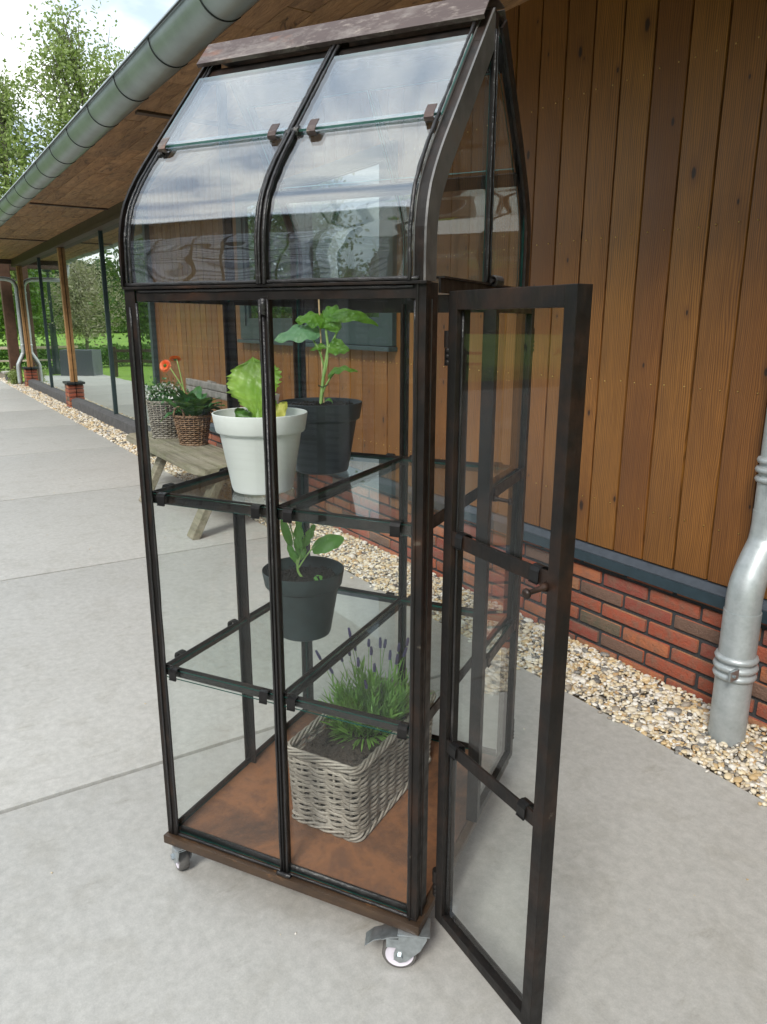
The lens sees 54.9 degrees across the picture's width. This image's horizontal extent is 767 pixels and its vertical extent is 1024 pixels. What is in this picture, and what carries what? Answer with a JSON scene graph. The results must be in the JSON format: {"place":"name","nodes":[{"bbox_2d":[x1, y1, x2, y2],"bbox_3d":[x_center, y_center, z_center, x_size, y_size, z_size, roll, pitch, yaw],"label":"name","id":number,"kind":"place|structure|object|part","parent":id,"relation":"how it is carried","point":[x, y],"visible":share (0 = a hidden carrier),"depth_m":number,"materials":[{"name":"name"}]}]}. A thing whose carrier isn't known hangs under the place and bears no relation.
{"place":"outdoors","nodes":[
{"label":"outdoors","id":0,"kind":"place"},
{"bbox_2d":[0,337,25,381],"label":"ground","id":1,"kind":"structure","parent":0,"point":[3,367],"depth_m":23.50,"materials":[{"name":"green plant"}]},
{"bbox_2d":[0,276,19,344],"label":"broadleaf tree","id":2,"kind":"object","parent":1,"relation":"on","point":[3,335],"visible":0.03,"depth_m":35.24,"materials":[{"name":"green plant"}]},
{"bbox_2d":[0,347,26,361],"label":"rail fence","id":3,"kind":"object","parent":1,"relation":"on","point":[8,360],"visible":0.08,"depth_m":20.58,"materials":[{"name":"brown wood"}]},
{"bbox_2d":[0,344,26,368],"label":"hedge","id":4,"kind":"object","parent":1,"relation":"on","point":[4,352],"visible":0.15,"depth_m":21.47,"materials":[{"name":"green plant"}]},
{"bbox_2d":[0,58,39,317],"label":"birch tree","id":5,"kind":"object","parent":1,"relation":"on","point":[7,113],"visible":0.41,"depth_m":22.23,"materials":[{"name":"green plant"}]},
{"bbox_2d":[0,0,123,163],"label":"birch tree","id":6,"kind":"object","parent":1,"relation":"on","point":[67,64],"visible":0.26,"depth_m":23.34,"materials":[{"name":"green plant"}]},
{"bbox_2d":[87,42,134,86],"bbox_3d":[-8.411,-11.255,26.947,5.084,11.024,4.565,-9,17,-32],"label":"birch tree","id":7,"kind":"object","parent":1,"relation":"on","point":[121,53],"depth_m":25.25,"materials":[{"name":"green plant"}]},
{"bbox_2d":[0,0,766,732],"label":"farm building","id":8,"kind":"structure","parent":1,"relation":"on","point":[644,128],"depth_m":3.02,"materials":[{"name":"brown wood"}]},
{"bbox_2d":[0,276,25,383],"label":"downpipe","id":9,"kind":"object","parent":8,"relation":"attached to","point":[20,328],"visible":0.96,"depth_m":15.54,"materials":[{"name":"metal"}]},
{"bbox_2d":[0,0,258,226],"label":"gutter","id":10,"kind":"object","parent":8,"relation":"attached to","point":[179,35],"visible":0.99,"depth_m":4.00,"materials":[{"name":"metal"}]},
{"bbox_2d":[235,140,397,351],"bbox_3d":[-0.523,-1.623,4.800,0.090,1.063,2.175,-9,17,-32],"label":"window","id":11,"kind":"structure","parent":8,"relation":"in","point":[344,238],"depth_m":4.41,"materials":[{"name":"clear glass"}]},
{"bbox_2d":[707,410,766,748],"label":"downpipe","id":12,"kind":"object","parent":8,"relation":"attached to","point":[735,668],"visible":0.99,"depth_m":2.34,"materials":[{"name":"metal"}]},
{"bbox_2d":[0,0,175,194],"label":"sky","id":13,"kind":"structure","parent":0,"point":[135,18],"materials":[{"name":"white"}]},
{"bbox_2d":[0,380,766,1023],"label":"terrace","id":14,"kind":"structure","parent":0,"point":[658,904],"depth_m":1.99,"materials":[{"name":"concrete"}]},
{"bbox_2d":[126,378,279,539],"bbox_3d":[-1.433,-0.479,5.455,0.623,0.922,1.865,-9,17,-32],"label":"picnic table","id":15,"kind":"object","parent":14,"relation":"on","point":[203,460],"visible":0.43,"depth_m":5.14,"materials":[{"name":"brown wood"}]},
{"bbox_2d":[146,399,180,438],"bbox_3d":[-1.732,-0.743,5.866,0.290,0.303,0.291,-9,17,-32],"label":"wicker basket","id":16,"kind":"object","parent":15,"relation":"on","point":[164,428],"visible":0.6,"depth_m":5.77,"materials":[{"name":"wicker"}]},
{"bbox_2d":[145,374,188,410],"bbox_3d":[-1.718,-0.922,5.814,0.422,0.317,0.447,-9,17,-32],"label":"white flower plant","id":17,"kind":"object","parent":16,"relation":"in","point":[162,391],"visible":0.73,"depth_m":5.75,"materials":[{"name":"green plant"}]},
{"bbox_2d":[172,406,211,445],"bbox_3d":[-1.429,-0.654,5.526,0.303,0.303,0.291,-9,17,-32],"label":"wicker basket","id":18,"kind":"object","parent":15,"relation":"on","point":[193,430],"visible":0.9,"depth_m":5.45,"materials":[{"name":"wicker"}]},
{"bbox_2d":[157,356,224,420],"bbox_3d":[-1.435,-0.906,5.452,0.479,0.485,0.385,12,19,39],"label":"gerbera plant","id":19,"kind":"object","parent":18,"relation":"in","point":[195,402],"visible":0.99,"depth_m":5.43,"materials":[{"name":"green plant"}]},
{"bbox_2d":[118,0,592,1023],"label":"greenhouse","id":20,"kind":"object","parent":14,"relation":"on","point":[392,872],"visible":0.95,"depth_m":1.53,"materials":[{"name":"brown metal"}]},
{"bbox_2d":[212,407,306,495],"bbox_3d":[-0.271,-0.135,1.639,0.207,0.174,0.207,7,16,24],"label":"plant pot","id":21,"kind":"object","parent":20,"relation":"on","point":[242,442],"visible":0.82,"depth_m":1.57,"materials":[{"name":"white plastic"}]},
{"bbox_2d":[226,357,287,417],"bbox_3d":[-0.276,-0.251,1.610,0.131,0.171,0.061,-2,15,-9],"label":"lettuce plant","id":22,"kind":"object","parent":21,"relation":"on","point":[243,383],"visible":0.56,"depth_m":1.60,"materials":[{"name":"green plant"}]},
{"bbox_2d":[262,556,343,641],"bbox_3d":[-0.204,0.227,1.890,0.207,0.174,0.207,7,16,24],"label":"plant pot","id":23,"kind":"object","parent":20,"relation":"on","point":[308,601],"visible":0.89,"depth_m":1.84,"materials":[{"name":"black plastic"}]},
{"bbox_2d":[280,520,343,579],"bbox_3d":[-0.181,0.098,1.864,0.161,0.161,0.056,1,14,4],"label":"cabbage seedling","id":24,"kind":"object","parent":23,"relation":"on","point":[327,543],"visible":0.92,"depth_m":1.86,"materials":[{"name":"green plant"}]},
{"bbox_2d":[279,397,361,474],"bbox_3d":[-0.156,-0.190,1.854,0.207,0.174,0.207,7,16,24],"label":"plant pot","id":25,"kind":"object","parent":20,"relation":"on","point":[326,440],"visible":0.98,"depth_m":1.79,"materials":[{"name":"plastic"}]},
{"bbox_2d":[318,299,324,402],"bbox_3d":[-0.154,-0.387,1.839,0.004,0.277,0.072,-3,15,-12],"label":"plant stake","id":26,"kind":"object","parent":25,"relation":"in","point":[320,341],"visible":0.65,"depth_m":1.84,"materials":[{"name":"brown wood"}]},
{"bbox_2d":[274,305,377,404],"bbox_3d":[-0.143,-0.378,1.850,0.245,0.275,0.096,5,15,18],"label":"cucumber plant","id":27,"kind":"object","parent":25,"relation":"in","point":[330,318],"visible":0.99,"depth_m":1.83,"materials":[{"name":"green plant"}]},
{"bbox_2d":[287,675,435,842],"bbox_3d":[-0.048,0.642,1.972,0.227,0.215,0.450,8,16,28],"label":"wicker planter","id":28,"kind":"object","parent":20,"relation":"on","point":[347,790],"visible":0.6,"depth_m":1.82,"materials":[{"name":"wicker"}]},
{"bbox_2d":[315,628,438,751],"bbox_3d":[-0.024,0.436,1.932,0.300,0.289,0.344,7,16,24],"label":"lavender plant","id":29,"kind":"object","parent":28,"relation":"on","point":[391,698],"visible":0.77,"depth_m":1.92,"materials":[{"name":"green plant"}]},
{"bbox_3d":[0.311,0.126,1.818,0.071,1.250,0.346,7,16,24],"label":"door","id":30,"kind":"part","parent":20,"relation":"part of","materials":[{"name":"glass"}]},
{"bbox_3d":[0.170,0.270,1.258,0.071,1.250,0.317,-8,17,-29],"label":"door","id":31,"kind":"part","parent":20,"relation":"part of","materials":[{"name":"metal"}]},
{"bbox_2d":[11,463,748,936],"bbox_3d":[-2.389,0.675,2.747,5.018,0.004,9.976,-9,17,-32],"label":"grit","id":32,"kind":"object","parent":14,"relation":"on","point":[145,703],"visible":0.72,"depth_m":2.51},
{"bbox_2d":[0,372,766,805],"bbox_3d":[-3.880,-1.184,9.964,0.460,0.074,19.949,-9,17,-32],"label":"gravel","id":33,"kind":"structure","parent":0,"point":[602,672],"depth_m":2.86,"materials":[{"name":"beige gravel"}]},
{"bbox_2d":[1,371,9,380],"bbox_3d":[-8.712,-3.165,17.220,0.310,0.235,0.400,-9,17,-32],"label":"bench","id":34,"kind":"object","parent":33,"relation":"on","point":[6,377],"visible":0.38,"depth_m":17.08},
{"bbox_2d":[0,264,22,382],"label":"timber post","id":35,"kind":"object","parent":33,"relation":"on","point":[9,319],"visible":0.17,"depth_m":15.99,"materials":[{"name":"brown wood"}]},
{"bbox_2d":[5,366,23,384],"bbox_3d":[-8.054,-2.953,16.168,0.448,0.518,0.445,3,15,10],"label":"shrub","id":36,"kind":"object","parent":33,"relation":"on","point":[13,376],"visible":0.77,"depth_m":16.09,"materials":[{"name":"green plant"}]}
]}

